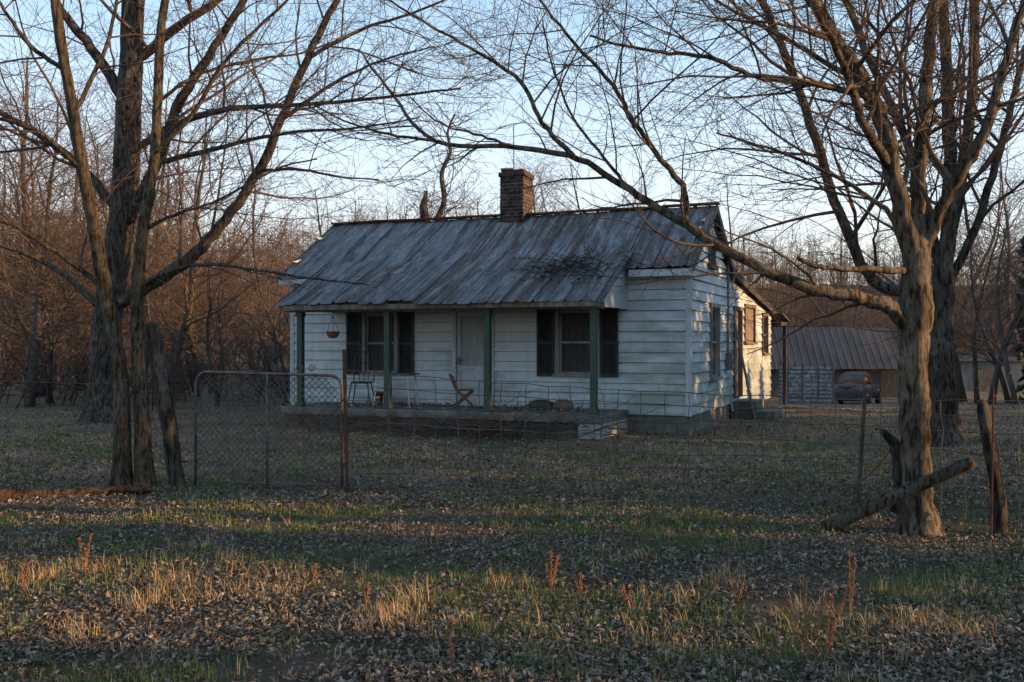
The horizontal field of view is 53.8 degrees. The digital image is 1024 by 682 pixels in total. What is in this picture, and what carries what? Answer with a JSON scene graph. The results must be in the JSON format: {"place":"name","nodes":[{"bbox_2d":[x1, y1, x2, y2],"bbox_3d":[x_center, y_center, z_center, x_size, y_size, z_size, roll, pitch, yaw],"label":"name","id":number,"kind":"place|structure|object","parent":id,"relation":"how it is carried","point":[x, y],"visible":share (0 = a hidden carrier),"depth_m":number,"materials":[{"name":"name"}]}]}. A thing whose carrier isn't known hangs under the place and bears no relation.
{"place":"outdoors","nodes":[
{"label":"outdoors","id":0,"kind":"place"},
{"bbox_2d":[0,265,1023,681],"bbox_3d":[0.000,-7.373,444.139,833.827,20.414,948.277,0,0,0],"label":"ground","id":1,"kind":"structure","parent":0,"point":[398,571],"depth_m":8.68,"materials":[{"name":"plant"}]},
{"bbox_2d":[0,106,71,379],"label":"bare tree","id":2,"kind":"object","parent":1,"relation":"on","point":[12,229],"visible":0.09,"depth_m":39.22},
{"bbox_2d":[0,144,86,333],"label":"bare tree","id":3,"kind":"object","parent":1,"relation":"on","point":[1,317],"visible":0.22,"depth_m":31.67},
{"bbox_2d":[0,77,94,349],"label":"bare tree","id":4,"kind":"object","parent":1,"relation":"on","point":[3,334],"visible":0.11,"depth_m":37.78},
{"bbox_2d":[0,141,95,382],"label":"bare tree","id":5,"kind":"object","parent":1,"relation":"on","point":[6,342],"visible":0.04,"depth_m":39.81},
{"bbox_2d":[0,155,128,376],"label":"bare tree","id":6,"kind":"object","parent":1,"relation":"on","point":[21,258],"visible":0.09,"depth_m":36.82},
{"bbox_2d":[2,179,127,367],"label":"bare tree","id":7,"kind":"object","parent":1,"relation":"on","point":[57,284],"visible":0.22,"depth_m":30.47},
{"bbox_2d":[0,485,152,500],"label":"fallen log","id":8,"kind":"object","parent":1,"relation":"on","point":[7,494],"visible":0.77,"depth_m":10.52,"materials":[{"name":"wood"}]},
{"bbox_2d":[0,101,158,402],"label":"bare tree","id":9,"kind":"object","parent":1,"relation":"on","point":[49,346],"visible":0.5,"depth_m":25.74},
{"bbox_2d":[77,533,92,574],"bbox_3d":[-2.989,1.491,7.027,0.119,0.303,0.072,0,0,15],"label":"dry weed","id":10,"kind":"object","parent":1,"relation":"on","point":[85,552],"visible":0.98,"depth_m":7.02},
{"bbox_2d":[0,30,173,390],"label":"bare tree","id":11,"kind":"object","parent":1,"relation":"on","point":[84,127],"visible":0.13,"depth_m":34.51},
{"bbox_2d":[0,30,177,406],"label":"bare tree","id":12,"kind":"object","parent":1,"relation":"on","point":[31,400],"visible":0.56,"depth_m":24.91,"materials":[{"name":"plant"}]},
{"bbox_2d":[0,0,177,396],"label":"bare tree","id":13,"kind":"object","parent":1,"relation":"on","point":[23,189],"visible":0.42,"depth_m":27.75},
{"bbox_2d":[0,124,185,340],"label":"bare tree","id":14,"kind":"object","parent":1,"relation":"on","point":[67,247],"visible":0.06,"depth_m":36.60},
{"bbox_2d":[1,99,218,395],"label":"bare tree","id":15,"kind":"object","parent":1,"relation":"on","point":[61,317],"visible":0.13,"depth_m":30.37,"materials":[{"name":"plant"}]},
{"bbox_2d":[43,220,177,357],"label":"bare tree","id":16,"kind":"object","parent":1,"relation":"on","point":[91,308],"visible":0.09,"depth_m":28.07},
{"bbox_2d":[1,65,245,375],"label":"bare tree","id":17,"kind":"object","parent":1,"relation":"on","point":[147,307],"visible":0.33,"depth_m":26.29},
{"bbox_2d":[1,74,250,338],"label":"bare tree","id":18,"kind":"object","parent":1,"relation":"on","point":[105,221],"visible":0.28,"depth_m":27.49,"materials":[{"name":"plant"}]},
{"bbox_2d":[50,136,225,345],"bbox_3d":[-12.219,-2.406,32.272,5.812,8.289,4.548,0,0,-21],"label":"bare tree","id":19,"kind":"object","parent":1,"relation":"on","point":[134,241],"visible":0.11,"depth_m":32.23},
{"bbox_2d":[56,83,225,321],"bbox_3d":[-14.105,-4.641,38.916,6.605,12.821,7.486,0,0,33],"label":"bare tree","id":20,"kind":"object","parent":1,"relation":"on","point":[157,197],"visible":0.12,"depth_m":39.22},
{"bbox_2d":[0,267,289,409],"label":"undergrowth","id":21,"kind":"object","parent":1,"relation":"on","point":[68,365],"visible":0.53,"depth_m":27.25,"materials":[{"name":"plant"}]},
{"bbox_2d":[56,168,233,396],"bbox_3d":[-9.866,-1.636,28.630,3.953,6.726,5.172,0,0,15],"label":"bare tree","id":22,"kind":"object","parent":1,"relation":"on","point":[194,355],"visible":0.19,"depth_m":28.85,"materials":[{"name":"plant"}]},
{"bbox_2d":[41,9,249,392],"bbox_3d":[-11.879,-4.350,32.539,6.731,12.186,7.111,1,0,-27],"label":"bare tree","id":23,"kind":"object","parent":1,"relation":"on","point":[172,341],"visible":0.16,"depth_m":32.72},
{"bbox_2d":[145,322,185,488],"bbox_3d":[-3.877,0.745,11.303,0.464,1.924,0.202,0,0,0],"label":"leaning post","id":24,"kind":"object","parent":1,"relation":"on","point":[170,431],"visible":0.94,"depth_m":11.24,"materials":[{"name":"wood"}]},
{"bbox_2d":[102,125,247,337],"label":"bare tree","id":25,"kind":"object","parent":1,"relation":"on","point":[186,204],"visible":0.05,"depth_m":45.97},
{"bbox_2d":[98,33,301,403],"bbox_3d":[-7.544,-2.831,24.860,5.348,9.110,5.752,0,0,-10],"label":"bare tree","id":26,"kind":"object","parent":1,"relation":"on","point":[185,325],"visible":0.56,"depth_m":24.96,"materials":[{"name":"plant"}]},
{"bbox_2d":[160,176,241,362],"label":"bare tree","id":27,"kind":"object","parent":1,"relation":"on","point":[186,278],"visible":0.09,"depth_m":43.87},
{"bbox_2d":[0,0,404,487],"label":"bare tree","id":28,"kind":"object","parent":1,"relation":"on","point":[143,475],"visible":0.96,"depth_m":11.07,"materials":[{"name":"brown plant"}]},
{"bbox_2d":[125,160,289,392],"bbox_3d":[-10.255,-2.103,33.482,5.275,7.740,5.309,0,0,20],"label":"bare tree","id":29,"kind":"object","parent":1,"relation":"on","point":[192,326],"visible":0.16,"depth_m":32.88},
{"bbox_2d":[127,201,289,400],"bbox_3d":[-8.231,-1.111,27.572,4.575,5.665,3.250,0,0,-16],"label":"bare tree","id":30,"kind":"object","parent":1,"relation":"on","point":[223,359],"visible":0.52,"depth_m":27.58,"materials":[{"name":"plant"}]},
{"bbox_2d":[145,204,288,405],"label":"bare tree","id":31,"kind":"object","parent":1,"relation":"on","point":[209,360],"visible":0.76,"depth_m":24.53,"materials":[{"name":"plant"}]},
{"bbox_2d":[154,183,290,391],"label":"bare tree","id":32,"kind":"object","parent":1,"relation":"on","point":[219,367],"visible":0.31,"depth_m":31.63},
{"bbox_2d":[188,200,279,378],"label":"bare tree","id":33,"kind":"object","parent":1,"relation":"on","point":[253,348],"visible":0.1,"depth_m":43.35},
{"bbox_2d":[195,206,289,402],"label":"bare tree","id":34,"kind":"object","parent":1,"relation":"on","point":[275,339],"visible":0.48,"depth_m":27.54,"materials":[{"name":"plant"}]},
{"bbox_2d":[165,117,326,393],"bbox_3d":[-8.304,-2.660,31.481,5.738,8.817,4.459,0,0,-11],"label":"bare tree","id":35,"kind":"object","parent":1,"relation":"on","point":[282,359],"visible":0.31,"depth_m":31.20,"materials":[{"name":"plant"}]},
{"bbox_2d":[209,237,289,391],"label":"bare tree","id":36,"kind":"object","parent":1,"relation":"on","point":[259,317],"visible":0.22,"depth_m":32.93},
{"bbox_2d":[215,211,289,371],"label":"bare tree","id":37,"kind":"object","parent":1,"relation":"on","point":[252,285],"visible":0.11,"depth_m":51.24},
{"bbox_2d":[221,262,289,396],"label":"bare tree","id":38,"kind":"object","parent":1,"relation":"on","point":[255,327],"visible":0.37,"depth_m":29.75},
{"bbox_2d":[211,189,314,398],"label":"bare tree","id":39,"kind":"object","parent":1,"relation":"on","point":[268,307],"visible":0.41,"depth_m":29.43,"materials":[{"name":"plant"}]},
{"bbox_2d":[223,212,324,364],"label":"bare tree","id":40,"kind":"object","parent":1,"relation":"on","point":[286,313],"visible":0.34,"depth_m":25.11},
{"bbox_2d":[0,0,587,423],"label":"bare tree","id":41,"kind":"object","parent":1,"relation":"on","point":[119,235],"visible":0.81,"depth_m":20.04,"materials":[{"name":"brown plant"}]},
{"bbox_2d":[263,140,358,316],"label":"bare tree","id":42,"kind":"object","parent":1,"relation":"on","point":[317,219],"visible":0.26,"depth_m":53.89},
{"bbox_2d":[318,175,388,237],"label":"bare tree","id":43,"kind":"object","parent":1,"relation":"on","point":[368,212],"visible":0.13,"depth_m":53.44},
{"bbox_2d":[335,156,418,220],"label":"bare tree","id":44,"kind":"object","parent":1,"relation":"on","point":[380,205],"visible":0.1,"depth_m":53.13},
{"bbox_2d":[259,391,518,437],"bbox_3d":[-2.251,1.221,17.924,5.274,0.804,1.780,0,0,22],"label":"dry brush","id":45,"kind":"object","parent":1,"relation":"on","point":[386,419],"visible":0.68,"depth_m":17.82,"materials":[{"name":"plant"}]},
{"bbox_2d":[367,164,450,219],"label":"bare tree","id":46,"kind":"object","parent":1,"relation":"on","point":[416,216],"visible":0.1,"depth_m":47.31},
{"bbox_2d":[395,90,498,220],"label":"bare tree","id":47,"kind":"object","parent":1,"relation":"on","point":[424,211],"visible":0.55,"depth_m":33.95,"materials":[{"name":"brown plant"}]},
{"bbox_2d":[447,633,454,665],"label":"dry weed","id":48,"kind":"object","parent":1,"relation":"on","point":[450,645],"visible":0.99,"depth_m":5.12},
{"bbox_2d":[441,168,499,218],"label":"bare tree","id":49,"kind":"object","parent":1,"relation":"on","point":[479,199],"visible":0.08,"depth_m":49.48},
{"bbox_2d":[356,371,662,449],"bbox_3d":[0.058,1.067,16.825,5.300,1.119,3.301,0,0,22],"label":"branch pile","id":50,"kind":"object","parent":1,"relation":"on","point":[495,425],"visible":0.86,"depth_m":16.75,"materials":[{"name":"brown plant"}]},
{"bbox_2d":[0,405,1023,681],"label":"fallen leaves","id":51,"kind":"object","parent":1,"relation":"on","point":[684,673],"visible":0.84,"depth_m":6.94,"materials":[{"name":"brown plant"}]},
{"bbox_2d":[0,408,1023,681],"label":"dry grass","id":52,"kind":"structure","parent":1,"relation":"on","point":[384,610],"depth_m":6.92,"materials":[{"name":"plant"}]},
{"bbox_2d":[0,200,1023,356],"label":"woods","id":53,"kind":"object","parent":1,"relation":"on","point":[829,278],"visible":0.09,"depth_m":97.75,"materials":[{"name":"plant"}]},
{"bbox_2d":[488,118,561,215],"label":"bare tree","id":54,"kind":"object","parent":1,"relation":"on","point":[534,207],"visible":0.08,"depth_m":46.09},
{"bbox_2d":[477,166,575,215],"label":"bare tree","id":55,"kind":"object","parent":1,"relation":"on","point":[542,194],"visible":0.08,"depth_m":43.77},
{"bbox_2d":[274,124,789,438],"bbox_3d":[1.419,-1.300,23.468,9.320,6.700,13.083,0,0,22],"label":"farmhouse","id":56,"kind":"object","parent":1,"relation":"on","point":[456,311],"visible":0.85,"depth_m":18.97,"materials":[{"name":"white"}]},
{"bbox_2d":[326,315,339,337],"bbox_3d":[-3.426,-0.515,19.321,0.256,0.930,0.252,0,0,23],"label":"hanging pot","id":57,"kind":"object","parent":56,"relation":"hanging from","point":[332,334],"visible":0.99,"depth_m":19.24,"materials":[{"name":"ceramic"}]},
{"bbox_2d":[347,351,374,406],"bbox_3d":[-2.851,0.716,19.162,0.482,1.036,0.534,0,0,5],"label":"iron chair","id":58,"kind":"object","parent":56,"relation":"on","point":[359,381],"visible":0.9,"depth_m":19.35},
{"bbox_2d":[346,311,413,374],"bbox_3d":[-2.612,0.032,20.034,1.520,1.275,0.160,0,0,22],"label":"window","id":59,"kind":"structure","parent":56,"relation":"in","point":[372,322],"depth_m":20.12,"materials":[{"name":"glass"}]},
{"bbox_2d":[372,373,419,407],"bbox_3d":[-2.160,0.918,18.851,0.760,0.626,0.480,0,0,17],"label":"patio table","id":60,"kind":"object","parent":56,"relation":"on","point":[415,374],"visible":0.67,"depth_m":18.75,"materials":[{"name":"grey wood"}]},
{"bbox_2d":[307,400,615,412],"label":"porch leaves","id":61,"kind":"object","parent":56,"relation":"on","point":[514,407],"visible":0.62,"depth_m":18.44,"materials":[{"name":"brown plant"}]},
{"bbox_2d":[449,374,476,408],"bbox_3d":[-0.902,0.919,18.423,0.487,0.648,0.406,0,0,-8],"label":"folding chair","id":62,"kind":"object","parent":56,"relation":"on","point":[464,397],"visible":0.88,"depth_m":18.25,"materials":[{"name":"brown wood"}]},
{"bbox_2d":[452,310,494,404],"bbox_3d":[-0.731,0.290,19.265,0.880,1.840,0.100,0,0,23],"label":"front door","id":63,"kind":"structure","parent":56,"relation":"in","point":[468,325],"depth_m":19.33,"materials":[{"name":"wood"}]},
{"bbox_2d":[527,399,552,409],"bbox_3d":[0.507,1.150,18.128,0.502,0.199,0.318,0,0,22],"label":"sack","id":64,"kind":"object","parent":56,"relation":"on","point":[541,403],"visible":0.7,"depth_m":18.00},
{"bbox_2d":[552,399,573,410],"bbox_3d":[0.905,1.141,17.956,0.400,0.218,0.296,0,0,22],"label":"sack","id":65,"kind":"object","parent":56,"relation":"on","point":[560,405],"visible":0.69,"depth_m":17.84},
{"bbox_2d":[486,236,643,285],"bbox_3d":[1.030,-1.426,18.049,1.897,1.014,2.701,0,0,-43],"label":"branch pile","id":66,"kind":"object","parent":56,"relation":"on","point":[576,261],"visible":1,"depth_m":17.92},
{"bbox_2d":[537,308,617,376],"bbox_3d":[1.195,0.012,18.457,1.560,1.275,0.160,0,0,22],"label":"window","id":67,"kind":"structure","parent":56,"relation":"in","point":[572,326],"depth_m":18.54,"materials":[{"name":"glass"}]},
{"bbox_2d":[707,247,718,269],"bbox_3d":[3.830,-1.653,19.384,0.160,0.545,0.640,0,0,23],"label":"window","id":68,"kind":"structure","parent":56,"relation":"in","point":[712,264],"depth_m":19.43,"materials":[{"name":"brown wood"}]},
{"bbox_2d":[707,303,722,379],"bbox_3d":[3.943,0.012,19.656,0.160,1.475,0.950,0,0,22],"label":"window","id":69,"kind":"structure","parent":56,"relation":"in","point":[715,358],"depth_m":19.98,"materials":[{"name":"black glass"}]},
{"bbox_2d":[730,306,742,398],"bbox_3d":[4.894,0.240,22.017,0.130,1.980,1.010,0,0,22],"label":"side door","id":70,"kind":"structure","parent":56,"relation":"in","point":[735,352],"depth_m":22.27,"materials":[{"name":"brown wood"}]},
{"bbox_2d":[743,304,757,344],"bbox_3d":[5.519,-0.383,23.463,0.160,0.925,1.510,0,0,23],"label":"window","id":71,"kind":"structure","parent":56,"relation":"in","point":[749,334],"depth_m":23.52,"materials":[{"name":"brown wood"}]},
{"bbox_2d":[759,313,770,354],"bbox_3d":[6.408,-0.173,25.611,0.160,1.065,0.960,0,0,23],"label":"window","id":72,"kind":"structure","parent":56,"relation":"in","point":[765,339],"depth_m":25.93,"materials":[{"name":"brown wood"}]},
{"bbox_2d":[488,118,575,211],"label":"bare tree","id":73,"kind":"object","parent":1,"relation":"on","point":[541,169],"visible":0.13,"depth_m":54.06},
{"bbox_2d":[545,550,559,588],"bbox_3d":[0.268,1.530,6.722,0.100,0.273,0.097,0,0,0],"label":"dry weed","id":74,"kind":"object","parent":1,"relation":"on","point":[548,580],"visible":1,"depth_m":6.72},
{"bbox_2d":[509,134,627,211],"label":"bare tree","id":75,"kind":"object","parent":1,"relation":"on","point":[576,198],"visible":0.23,"depth_m":39.94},
{"bbox_2d":[222,0,1023,538],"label":"bare tree","id":76,"kind":"object","parent":1,"relation":"on","point":[914,226],"visible":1,"depth_m":8.58,"materials":[{"name":"brown plant"}]},
{"bbox_2d":[620,585,632,607],"bbox_3d":[0.715,1.607,6.321,0.082,0.147,0.055,0,0,43],"label":"dry weed","id":77,"kind":"object","parent":1,"relation":"on","point":[624,596],"visible":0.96,"depth_m":6.33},
{"bbox_2d":[342,349,1023,535],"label":"wire fence","id":78,"kind":"object","parent":1,"relation":"on","point":[998,521],"visible":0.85,"depth_m":10.35,"materials":[{"name":"metal"}]},
{"bbox_2d":[194,364,347,488],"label":"metal gate","id":79,"kind":"structure","parent":78,"relation":"attached to","point":[341,463],"depth_m":11.26,"materials":[{"name":"metal"}]},
{"bbox_2d":[728,579,743,602],"bbox_3d":[1.406,1.571,6.337,0.101,0.144,0.034,0,0,15],"label":"dry weed","id":80,"kind":"object","parent":1,"relation":"on","point":[740,590],"visible":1,"depth_m":6.33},
{"bbox_2d":[733,317,755,419],"bbox_3d":[4.900,0.575,21.300,0.487,2.160,0.143,0,0,13],"label":"plank","id":81,"kind":"object","parent":1,"relation":"on","point":[745,373],"visible":0.79,"depth_m":21.26,"materials":[{"name":"brown wood"}]},
{"bbox_2d":[727,198,792,336],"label":"bare tree","id":82,"kind":"object","parent":1,"relation":"on","point":[749,269],"visible":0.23,"depth_m":52.55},
{"bbox_2d":[735,235,803,313],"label":"bare tree","id":83,"kind":"object","parent":1,"relation":"on","point":[770,281],"visible":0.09,"depth_m":60.33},
{"bbox_2d":[738,215,827,327],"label":"bare tree","id":84,"kind":"object","parent":1,"relation":"on","point":[776,297],"visible":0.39,"depth_m":61.65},
{"bbox_2d":[764,222,821,327],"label":"bare tree","id":85,"kind":"object","parent":1,"relation":"on","point":[787,291],"visible":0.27,"depth_m":69.60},
{"bbox_2d":[764,253,829,325],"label":"bare tree","id":86,"kind":"object","parent":1,"relation":"on","point":[798,300],"visible":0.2,"depth_m":72.06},
{"bbox_2d":[779,363,834,404],"bbox_3d":[11.575,1.822,39.747,1.830,1.850,1.620,0,0,5],"label":"stock rack","id":87,"kind":"object","parent":1,"relation":"on","point":[801,385],"visible":0.73,"depth_m":39.02,"materials":[{"name":"paint"}]},
{"bbox_2d":[784,575,830,657],"bbox_3d":[1.528,1.436,5.236,0.244,0.444,0.051,0,0,-2],"label":"dry weed","id":88,"kind":"object","parent":1,"relation":"on","point":[817,623],"visible":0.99,"depth_m":5.24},
{"bbox_2d":[608,0,1023,446],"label":"bare tree","id":89,"kind":"object","parent":1,"relation":"on","point":[942,379],"visible":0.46,"depth_m":15.73,"materials":[{"name":"brown plant"}]},
{"bbox_2d":[799,273,848,326],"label":"bare tree","id":90,"kind":"object","parent":1,"relation":"on","point":[822,310],"visible":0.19,"depth_m":74.33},
{"bbox_2d":[770,327,899,397],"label":"barn","id":91,"kind":"structure","parent":1,"relation":"on","point":[828,346],"depth_m":50.61,"materials":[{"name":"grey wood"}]},
{"bbox_2d":[882,370,896,397],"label":"door","id":92,"kind":"structure","parent":91,"relation":"in","point":[889,377],"depth_m":49.70,"materials":[{"name":"brown wood"}]},
{"bbox_2d":[824,577,851,661],"bbox_3d":[1.685,1.442,5.232,0.152,0.437,0.087,0,0,0],"label":"dry weed","id":93,"kind":"object","parent":1,"relation":"on","point":[837,616],"visible":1,"depth_m":5.22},
{"bbox_2d":[809,218,886,326],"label":"bare tree","id":94,"kind":"object","parent":1,"relation":"on","point":[840,286],"visible":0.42,"depth_m":62.63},
{"bbox_2d":[847,551,856,618],"bbox_3d":[2.002,1.441,5.961,0.044,0.397,0.086,0,0,0],"label":"dry weed","id":95,"kind":"object","parent":1,"relation":"on","point":[853,578],"visible":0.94,"depth_m":5.94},
{"bbox_2d":[819,452,888,513],"bbox_3d":[3.163,1.310,9.313,0.046,0.673,0.761,0,0,-37],"label":"dead branch","id":96,"kind":"object","parent":1,"relation":"on","point":[856,483],"visible":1,"depth_m":9.30,"materials":[{"name":"wood"}]},
{"bbox_2d":[827,371,882,403],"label":"old car","id":97,"kind":"object","parent":1,"relation":"on","point":[854,384],"visible":0.69,"depth_m":42.56,"materials":[{"name":"grey paint"}]},
{"bbox_2d":[823,264,891,327],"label":"bare tree","id":98,"kind":"object","parent":1,"relation":"on","point":[856,313],"visible":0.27,"depth_m":57.93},
{"bbox_2d":[843,274,898,345],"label":"bare tree","id":99,"kind":"object","parent":1,"relation":"on","point":[876,318],"visible":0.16,"depth_m":56.77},
{"bbox_2d":[880,428,901,514],"bbox_3d":[3.411,1.158,8.919,0.304,0.779,0.178,0,0,-36],"label":"broken stump","id":100,"kind":"object","parent":1,"relation":"on","point":[893,442],"visible":0.51,"depth_m":8.89,"materials":[{"name":"wood"}]},
{"bbox_2d":[821,457,976,531],"bbox_3d":[3.225,1.307,8.470,1.225,0.732,0.128,0,0,26],"label":"leaning log","id":101,"kind":"object","parent":1,"relation":"on","point":[862,511],"visible":0.98,"depth_m":8.43,"materials":[{"name":"wood"}]},
{"bbox_2d":[790,126,1008,401],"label":"bare tree","id":102,"kind":"object","parent":1,"relation":"on","point":[961,390],"visible":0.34,"depth_m":46.07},
{"bbox_2d":[779,306,1023,380],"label":"undergrowth","id":103,"kind":"object","parent":1,"relation":"on","point":[966,349],"visible":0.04,"depth_m":65.56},
{"bbox_2d":[880,147,1023,402],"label":"bare tree","id":104,"kind":"object","parent":1,"relation":"on","point":[975,383],"visible":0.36,"depth_m":46.24,"materials":[{"name":"plant"}]},
{"bbox_2d":[886,198,1023,402],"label":"bare tree","id":105,"kind":"object","parent":1,"relation":"on","point":[993,361],"visible":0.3,"depth_m":46.21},
{"bbox_2d":[954,234,982,341],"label":"bare tree","id":106,"kind":"object","parent":1,"relation":"on","point":[961,295],"visible":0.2,"depth_m":69.30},
{"bbox_2d":[927,355,1023,390],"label":"shed","id":107,"kind":"structure","parent":1,"relation":"on","point":[986,368],"depth_m":55.98,"materials":[{"name":"brown wood"}]},
{"bbox_2d":[978,368,992,390],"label":"door","id":108,"kind":"structure","parent":107,"relation":"in","point":[985,375],"depth_m":55.96,"materials":[{"name":"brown wood"}]},
{"bbox_2d":[929,123,1023,357],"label":"bare tree","id":109,"kind":"object","parent":1,"relation":"on","point":[1009,244],"visible":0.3,"depth_m":61.98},
{"bbox_2d":[954,177,1023,403],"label":"bare tree","id":110,"kind":"object","parent":1,"relation":"on","point":[1004,354],"visible":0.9,"depth_m":39.27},
{"bbox_2d":[954,145,1023,404],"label":"bare tree","id":111,"kind":"object","parent":1,"relation":"on","point":[995,378],"visible":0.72,"depth_m":44.42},
{"bbox_2d":[954,139,1023,348],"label":"bare tree","id":112,"kind":"object","parent":1,"relation":"on","point":[981,266],"visible":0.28,"depth_m":78.60,"materials":[{"name":"plant"}]},
{"bbox_2d":[980,246,1023,358],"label":"bare tree","id":113,"kind":"object","parent":1,"relation":"on","point":[1013,320],"visible":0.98,"depth_m":38.51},
{"bbox_2d":[1013,236,1023,402],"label":"hedgerow","id":114,"kind":"object","parent":1,"relation":"on","point":[1019,388],"visible":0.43,"depth_m":45.79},
{"bbox_2d":[0,0,1023,287],"label":"sky","id":115,"kind":"structure","parent":0,"point":[601,187],"materials":[{"name":"blue"}]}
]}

